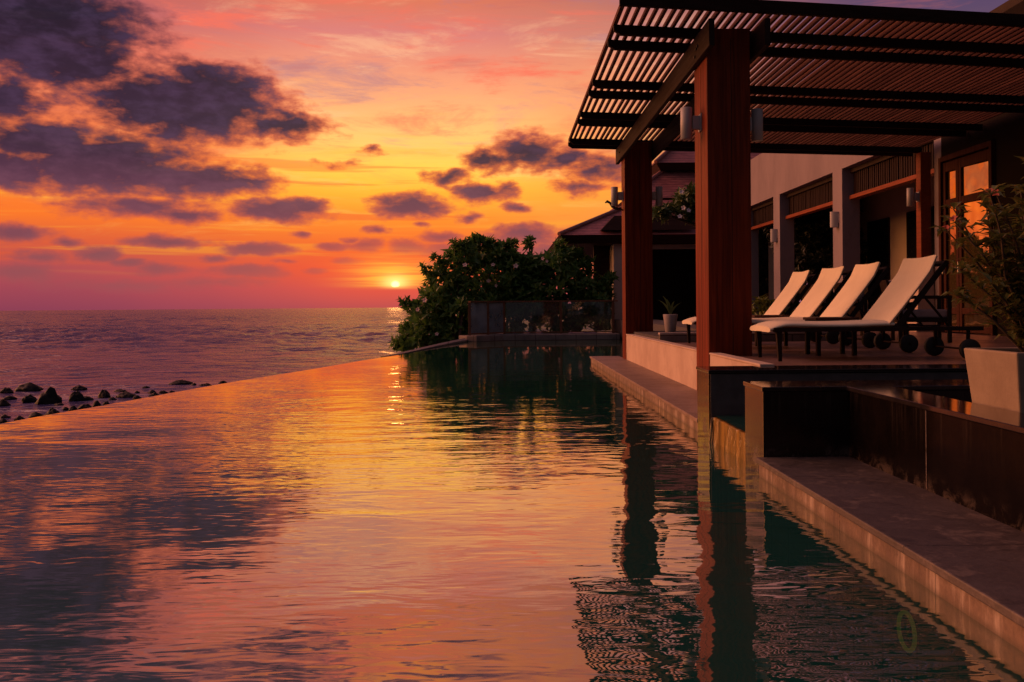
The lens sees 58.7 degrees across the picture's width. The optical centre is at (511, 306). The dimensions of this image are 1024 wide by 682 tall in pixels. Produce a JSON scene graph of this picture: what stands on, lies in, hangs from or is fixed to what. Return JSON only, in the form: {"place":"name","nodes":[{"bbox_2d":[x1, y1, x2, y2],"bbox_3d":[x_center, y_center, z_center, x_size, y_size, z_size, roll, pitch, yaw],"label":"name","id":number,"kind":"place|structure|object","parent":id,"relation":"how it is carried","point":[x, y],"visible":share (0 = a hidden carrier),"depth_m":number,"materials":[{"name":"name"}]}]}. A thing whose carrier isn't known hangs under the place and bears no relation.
{"place":"outdoors","nodes":[
{"label":"outdoors","id":0,"kind":"place"},
{"bbox_2d":[0,307,611,423],"bbox_3d":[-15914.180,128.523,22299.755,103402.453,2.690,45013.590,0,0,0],"label":"sea","id":1,"kind":"structure","parent":0,"point":[64,352],"depth_m":86.39,"materials":[{"name":"liquid"}]},
{"bbox_2d":[0,399,10,405],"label":"rock","id":2,"kind":"object","parent":1,"relation":"on","point":[3,402],"visible":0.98,"depth_m":34.47,"materials":[{"name":"black stone"}]},
{"bbox_2d":[0,414,10,417],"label":"rock","id":3,"kind":"object","parent":1,"relation":"on","point":[4,416],"visible":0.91,"depth_m":30.54,"materials":[{"name":"black stone"}]},
{"bbox_2d":[0,387,13,392],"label":"rock","id":4,"kind":"object","parent":1,"relation":"on","point":[6,390],"visible":1,"depth_m":40.08,"materials":[{"name":"grey stone"}]},
{"bbox_2d":[2,395,17,399],"bbox_3d":[-20.479,3.699,37.111,0.549,0.164,0.468,0,0,3],"label":"rock","id":5,"kind":"object","parent":1,"relation":"on","point":[9,397],"visible":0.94,"depth_m":36.98,"materials":[{"name":"black stone"}]},
{"bbox_2d":[14,415,24,420],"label":"rock","id":6,"kind":"object","parent":1,"relation":"in","point":[19,417],"visible":0.54,"depth_m":29.73,"materials":[{"name":"black stone"}]},
{"bbox_2d":[14,382,43,391],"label":"rock","id":7,"kind":"object","parent":1,"relation":"on","point":[29,387],"visible":1,"depth_m":41.22,"materials":[{"name":"grey stone"}]},
{"bbox_2d":[21,394,36,402],"bbox_3d":[-19.162,3.639,36.173,0.590,0.326,0.488,0,0,-16],"label":"rock","id":8,"kind":"object","parent":1,"relation":"on","point":[29,398],"visible":0.94,"depth_m":36.00,"materials":[{"name":"black stone"}]},
{"bbox_2d":[29,412,43,417],"bbox_3d":[-16.039,3.650,30.686,0.469,0.213,0.448,0,0,27],"label":"rock","id":9,"kind":"object","parent":1,"relation":"in","point":[34,414],"visible":0.56,"depth_m":30.60,"materials":[{"name":"black stone"}]},
{"bbox_2d":[35,387,61,404],"bbox_3d":[-17.933,3.481,35.345,0.927,0.755,0.988,0,0,2],"label":"rock","id":10,"kind":"object","parent":1,"relation":"in","point":[49,395],"visible":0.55,"depth_m":35.12,"materials":[{"name":"black stone"}]},
{"bbox_2d":[44,408,59,415],"bbox_3d":[-15.869,3.628,31.440,0.523,0.275,0.507,0,0,-37],"label":"rock","id":11,"kind":"object","parent":1,"relation":"on","point":[52,411],"visible":0.5,"depth_m":31.35,"materials":[{"name":"black stone"}]},
{"bbox_2d":[68,406,77,410],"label":"rock","id":12,"kind":"object","parent":1,"relation":"on","point":[72,408],"visible":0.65,"depth_m":32.61,"materials":[{"name":"black stone"}]},
{"bbox_2d":[69,391,84,400],"bbox_3d":[-17.342,3.582,36.288,0.601,0.459,0.527,0,0,-21],"label":"rock","id":13,"kind":"object","parent":1,"relation":"in","point":[76,396],"visible":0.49,"depth_m":36.16,"materials":[{"name":"black stone"}]},
{"bbox_2d":[70,385,86,389],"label":"rock","id":14,"kind":"object","parent":1,"relation":"on","point":[79,387],"visible":1,"depth_m":41.30,"materials":[{"name":"grey stone"}]},
{"bbox_2d":[77,404,91,408],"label":"rock","id":15,"kind":"object","parent":1,"relation":"in","point":[83,406],"visible":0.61,"depth_m":33.18,"materials":[{"name":"black stone"}]},
{"bbox_2d":[84,396,93,400],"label":"rock","id":16,"kind":"object","parent":1,"relation":"on","point":[88,398],"visible":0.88,"depth_m":36.41,"materials":[{"name":"black stone"}]},
{"bbox_2d":[92,400,101,406],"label":"rock","id":17,"kind":"object","parent":1,"relation":"in","point":[96,403],"visible":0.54,"depth_m":33.77,"materials":[{"name":"black stone"}]},
{"bbox_2d":[98,389,110,397],"bbox_3d":[-16.862,3.608,37.675,0.548,0.370,0.430,0,0,12],"label":"rock","id":18,"kind":"object","parent":1,"relation":"on","point":[104,393],"visible":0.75,"depth_m":37.55,"materials":[{"name":"black stone"}]},
{"bbox_2d":[113,389,125,391],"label":"rock","id":19,"kind":"object","parent":1,"relation":"on","point":[119,390],"visible":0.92,"depth_m":39.97,"materials":[{"name":"grey stone"}]},
{"bbox_2d":[115,391,135,397],"bbox_3d":[-15.908,3.626,37.486,1.004,0.277,0.744,0,0,11],"label":"rock","id":20,"kind":"object","parent":1,"relation":"on","point":[126,394],"visible":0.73,"depth_m":37.25,"materials":[{"name":"black stone"}]},
{"bbox_2d":[169,380,192,384],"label":"rock","id":21,"kind":"object","parent":1,"relation":"on","point":[180,382],"visible":0.96,"depth_m":43.75,"materials":[{"name":"grey stone"}]},
{"bbox_2d":[386,236,509,352],"bbox_3d":[-1.928,-0.177,28.320,3.818,3.960,2.484,0,0,0],"label":"flowering bush","id":22,"kind":"object","parent":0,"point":[443,306],"visible":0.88,"depth_m":27.84,"materials":[{"name":"green plant"}]},
{"bbox_2d":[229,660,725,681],"bbox_3d":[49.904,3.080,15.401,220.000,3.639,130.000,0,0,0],"label":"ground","id":23,"kind":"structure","parent":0,"point":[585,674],"depth_m":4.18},
{"bbox_2d":[460,232,562,331],"bbox_3d":[0.016,-0.562,29.541,3.926,3.766,2.507,0,0,0],"label":"flowering bush","id":24,"kind":"object","parent":23,"relation":"on","point":[508,282],"visible":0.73,"depth_m":28.97,"materials":[{"name":"green plant"}]},
{"bbox_2d":[459,333,619,341],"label":"pool kerb","id":25,"kind":"structure","parent":23,"relation":"on","point":[537,336],"depth_m":26.87,"materials":[{"name":"stone"}]},
{"bbox_2d":[468,300,617,335],"bbox_3d":[0.849,0.321,27.387,4.655,1.000,0.987,0,0,-16],"label":"glass railing","id":26,"kind":"object","parent":25,"relation":"on","point":[488,318],"visible":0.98,"depth_m":27.16,"materials":[{"name":"clear glass"}]},
{"bbox_2d":[515,236,619,332],"bbox_3d":[1.736,-0.534,29.243,3.412,3.452,2.160,0,0,0],"label":"flowering bush","id":27,"kind":"object","parent":23,"relation":"on","point":[566,266],"visible":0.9,"depth_m":28.82,"materials":[{"name":"green plant"}]},
{"bbox_2d":[615,319,695,339],"bbox_3d":[3.204,1.190,20.689,2.480,1.570,16.475,0,0,0],"label":"gravel bed","id":28,"kind":"object","parent":23,"relation":"on","point":[658,326],"visible":0.05,"depth_m":20.04,"materials":[{"name":"gravel"}]},
{"bbox_2d":[663,314,677,331],"bbox_3d":[2.545,0.267,14.621,0.236,0.287,0.236,0,0,0],"label":"flower pot","id":29,"kind":"object","parent":28,"relation":"on","point":[670,322],"visible":0.86,"depth_m":14.54,"materials":[{"name":"ceramic"}]},
{"bbox_2d":[659,296,681,313],"bbox_3d":[2.532,-0.012,14.611,0.386,0.324,0.075,0,0,4],"label":"spiky plant","id":30,"kind":"object","parent":29,"relation":"in","point":[671,308],"visible":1,"depth_m":14.62,"materials":[{"name":"green plant"}]},
{"bbox_2d":[652,181,695,226],"bbox_3d":[3.397,-1.007,17.622,1.685,2.834,1.060,0,0,0],"label":"frangipani tree","id":31,"kind":"object","parent":28,"relation":"on","point":[681,204],"visible":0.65,"depth_m":17.41,"materials":[{"name":"green plant"}]},
{"bbox_2d":[752,294,793,331],"bbox_3d":[3.854,0.167,13.636,0.826,0.734,0.742,0,0,0],"label":"leafy plant","id":32,"kind":"object","parent":28,"relation":"on","point":[763,304],"visible":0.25,"depth_m":13.61,"materials":[{"name":"green plant"}]},
{"bbox_2d":[547,130,798,330],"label":"pavilion","id":33,"kind":"structure","parent":23,"relation":"on","point":[674,258],"depth_m":31.64,"materials":[{"name":"tile"}]},
{"bbox_2d":[673,321,1017,365],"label":"deck","id":34,"kind":"structure","parent":23,"relation":"on","point":[793,352],"depth_m":9.25,"materials":[{"name":"brown wood"}]},
{"bbox_2d":[658,332,839,341],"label":"planter kerb","id":35,"kind":"structure","parent":34,"relation":"on","point":[682,336],"depth_m":12.34,"materials":[{"name":"stone"}]},
{"bbox_2d":[682,270,839,343],"bbox_3d":[3.186,0.011,11.700,1.880,0.928,0.726,0,0,0],"label":"sun lounger","id":36,"kind":"object","parent":34,"relation":"on","point":[782,302],"visible":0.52,"depth_m":11.55,"materials":[{"name":"fabric"}]},
{"bbox_2d":[752,315,788,345],"bbox_3d":[3.123,0.289,11.125,0.420,0.372,0.380,0,0,0],"label":"side table","id":37,"kind":"object","parent":34,"relation":"on","point":[775,316],"visible":0.38,"depth_m":10.95,"materials":[{"name":"brown wood"}]},
{"bbox_2d":[568,0,1023,365],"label":"pergola","id":38,"kind":"object","parent":34,"relation":"on","point":[899,81],"visible":0.93,"depth_m":10.27,"materials":[{"name":"brown wood"}]},
{"bbox_2d":[605,187,623,210],"bbox_3d":[1.706,-1.794,15.174,0.313,0.400,0.120,0,0,0],"label":"wall lamp","id":39,"kind":"object","parent":38,"relation":"attached to","point":[616,195],"visible":1,"depth_m":15.14,"materials":[{"name":"metal"}]},
{"bbox_2d":[652,186,662,205],"bbox_3d":[2.410,-1.839,15.180,0.203,0.320,0.120,0,0,0],"label":"wall lamp","id":40,"kind":"object","parent":38,"relation":"attached to","point":[657,195],"visible":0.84,"depth_m":15.13,"materials":[{"name":"metal"}]},
{"bbox_2d":[680,107,701,139],"bbox_3d":[1.800,-1.844,9.175,0.203,0.320,0.120,0,0,0],"label":"wall lamp","id":41,"kind":"object","parent":38,"relation":"attached to","point":[689,122],"visible":1,"depth_m":9.13,"materials":[{"name":"metal"}]},
{"bbox_2d":[750,108,762,141],"bbox_3d":[2.429,-1.829,9.180,0.203,0.320,0.120,0,0,0],"label":"wall lamp","id":42,"kind":"object","parent":38,"relation":"attached to","point":[756,124],"visible":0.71,"depth_m":9.13,"materials":[{"name":"metal"}]},
{"bbox_2d":[907,188,919,206],"bbox_3d":[7.055,-1.925,16.027,0.203,0.320,0.120,0,0,0],"label":"wall lamp","id":43,"kind":"object","parent":38,"relation":"attached to","point":[912,196],"visible":1,"depth_m":15.98,"materials":[{"name":"metal"}]},
{"bbox_2d":[752,266,875,347],"bbox_3d":[3.205,0.011,10.577,1.880,0.928,0.726,0,0,-2],"label":"sun lounger","id":44,"kind":"object","parent":34,"relation":"on","point":[819,292],"visible":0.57,"depth_m":10.44,"materials":[{"name":"fabric"}]},
{"bbox_2d":[803,317,858,355],"bbox_3d":[3.140,0.289,8.976,0.420,0.372,0.380,0,0,0],"label":"side table","id":45,"kind":"object","parent":34,"relation":"on","point":[842,342],"visible":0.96,"depth_m":8.80,"materials":[{"name":"brown wood"}]},
{"bbox_2d":[799,285,862,335],"bbox_3d":[5.113,0.053,14.629,0.783,0.814,0.710,0,0,-10],"label":"armchair","id":46,"kind":"object","parent":34,"relation":"on","point":[820,307],"visible":0.08,"depth_m":14.48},
{"bbox_2d":[752,262,919,352],"bbox_3d":[3.212,0.011,9.591,1.880,0.928,0.726,0,0,0],"label":"sun lounger","id":47,"kind":"object","parent":34,"relation":"on","point":[850,293],"visible":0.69,"depth_m":9.44,"materials":[{"name":"fabric"}]},
{"bbox_2d":[750,255,983,360],"bbox_3d":[3.203,0.011,8.336,1.880,0.928,0.726,0,0,0],"label":"sun lounger","id":48,"kind":"object","parent":34,"relation":"on","point":[897,294],"visible":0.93,"depth_m":8.07,"materials":[{"name":"fabric"}]},
{"bbox_2d":[834,283,906,335],"bbox_3d":[5.144,0.052,13.136,0.783,0.814,0.710,0,0,-5],"label":"armchair","id":49,"kind":"object","parent":34,"relation":"on","point":[860,315],"visible":0.15,"depth_m":12.82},
{"bbox_2d":[751,0,1023,335],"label":"villa","id":50,"kind":"object","parent":34,"relation":"on","point":[787,190],"visible":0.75,"depth_m":20.18,"materials":[{"name":"paint"}]},
{"bbox_2d":[759,229,768,314],"bbox_3d":[7.839,-1.112,28.356,0.290,2.900,0.014,0,0,0],"label":"window","id":51,"kind":"structure","parent":50,"relation":"in","point":[763,246],"depth_m":28.35,"materials":[{"name":"black glass"}]},
{"bbox_2d":[770,229,777,241],"bbox_3d":[7.200,-1.957,25.059,0.165,0.350,0.200,0,0,0],"label":"wall lamp","id":52,"kind":"object","parent":50,"relation":"attached to","point":[774,234],"visible":1,"depth_m":24.99,"materials":[{"name":"metal"}]},
{"bbox_2d":[830,211,838,227],"bbox_3d":[7.237,-1.957,20.469,0.165,0.350,0.200,0,0,0],"label":"wall lamp","id":53,"kind":"object","parent":50,"relation":"attached to","point":[834,218],"visible":1,"depth_m":20.40,"materials":[{"name":"metal"}]},
{"bbox_2d":[867,217,889,308],"bbox_3d":[10.275,-1.011,25.508,0.024,2.840,1.490,0,0,0],"label":"window","id":54,"kind":"structure","parent":50,"relation":"in","point":[878,231],"depth_m":25.50,"materials":[{"name":"black glass"}]},
{"bbox_2d":[906,206,934,306],"bbox_3d":[10.298,-1.021,22.673,0.024,2.860,2.060,0,0,0],"label":"window","id":55,"kind":"structure","parent":50,"relation":"in","point":[911,237],"depth_m":23.32,"materials":[{"name":"black glass"}]},
{"bbox_2d":[942,159,959,331],"bbox_3d":[7.380,-1.008,15.247,0.160,2.860,0.515,0,0,0],"label":"door","id":56,"kind":"structure","parent":50,"relation":"in","point":[950,169],"depth_m":15.31,"materials":[{"name":"brown wood"}]},
{"bbox_2d":[957,149,989,333],"bbox_3d":[7.386,-1.008,14.472,0.160,2.860,1.005,0,0,0],"label":"door","id":57,"kind":"structure","parent":50,"relation":"in","point":[973,169],"depth_m":14.59,"materials":[{"name":"brown wood"}]},
{"bbox_2d":[880,280,951,342],"bbox_3d":[5.286,0.051,11.961,0.783,0.814,0.710,0,0,15],"label":"armchair","id":58,"kind":"object","parent":34,"relation":"on","point":[926,315],"visible":0.45,"depth_m":11.65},
{"bbox_2d":[0,0,1007,310],"label":"sky","id":59,"kind":"structure","parent":0,"point":[155,154],"materials":[{"name":"orange"}]},
{"bbox_2d":[0,340,1023,681],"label":"pool water","id":60,"kind":"structure","parent":0,"point":[520,508],"depth_m":3.80,"materials":[{"name":"orange liquid"}]},
{"bbox_2d":[716,415,744,430],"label":"channel water","id":61,"kind":"structure","parent":0,"point":[737,421],"depth_m":6.41,"materials":[{"name":"liquid"}]},
{"bbox_2d":[758,200,870,307],"bbox_3d":[9.213,-1.820,26.696,3.592,4.507,3.428,0,0,0],"label":"garden tree","id":62,"kind":"object","parent":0,"point":[813,243],"visible":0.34,"depth_m":25.79,"materials":[{"name":"green plant"}]},
{"label":"pool floor","id":63,"kind":"structure","parent":0,"visible":0},
{"bbox_2d":[590,356,697,431],"bbox_3d":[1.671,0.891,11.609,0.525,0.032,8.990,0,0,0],"label":"ledge paving","id":64,"kind":"structure","parent":63,"relation":"on","point":[679,397],"depth_m":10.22,"materials":[{"name":"grey stone"}]},
{"bbox_2d":[626,334,774,389],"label":"wall","id":65,"kind":"structure","parent":64,"relation":"on","point":[677,362],"depth_m":10.87,"materials":[{"name":"paint"}]},
{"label":"pool wall","id":66,"kind":"structure","parent":63,"relation":"on","visible":0},
{"bbox_2d":[714,417,744,460],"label":"cascade sill","id":67,"kind":"structure","parent":66,"relation":"attached to","point":[729,437],"depth_m":6.22,"materials":[{"name":"stone"}]},
{"bbox_2d":[696,364,967,440],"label":"granite wall","id":68,"kind":"structure","parent":66,"relation":"on","point":[720,390],"depth_m":6.71,"materials":[{"name":"stone"}]},
{"bbox_2d":[756,456,1023,651],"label":"ledge paving","id":69,"kind":"structure","parent":66,"relation":"on","point":[977,555],"depth_m":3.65,"materials":[{"name":"stone"}]},
{"bbox_2d":[743,379,1023,531],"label":"trough wall","id":70,"kind":"structure","parent":69,"relation":"on","point":[948,440],"depth_m":4.69,"materials":[{"name":"stone"}]},
{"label":"pool edge","id":71,"kind":"structure","parent":0,"visible":0},
{"bbox_2d":[381,338,466,356],"bbox_3d":[-1.976,1.216,22.410,0.157,0.600,7.895,0,0,9],"label":"pool rim","id":72,"kind":"object","parent":71,"relation":"on","point":[443,344],"visible":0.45,"depth_m":22.74,"materials":[{"name":"stone"}]},
{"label":"trough floor","id":73,"kind":"structure","parent":0,"visible":0},
{"bbox_2d":[964,347,1023,412],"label":"square pot","id":74,"kind":"object","parent":73,"relation":"on","point":[996,377],"visible":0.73,"depth_m":4.21,"materials":[{"name":"concrete"}]},
{"bbox_2d":[930,156,1023,351],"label":"flowering shrub","id":75,"kind":"object","parent":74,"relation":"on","point":[1007,287],"visible":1,"depth_m":4.26,"materials":[{"name":"green plant"}]}
]}

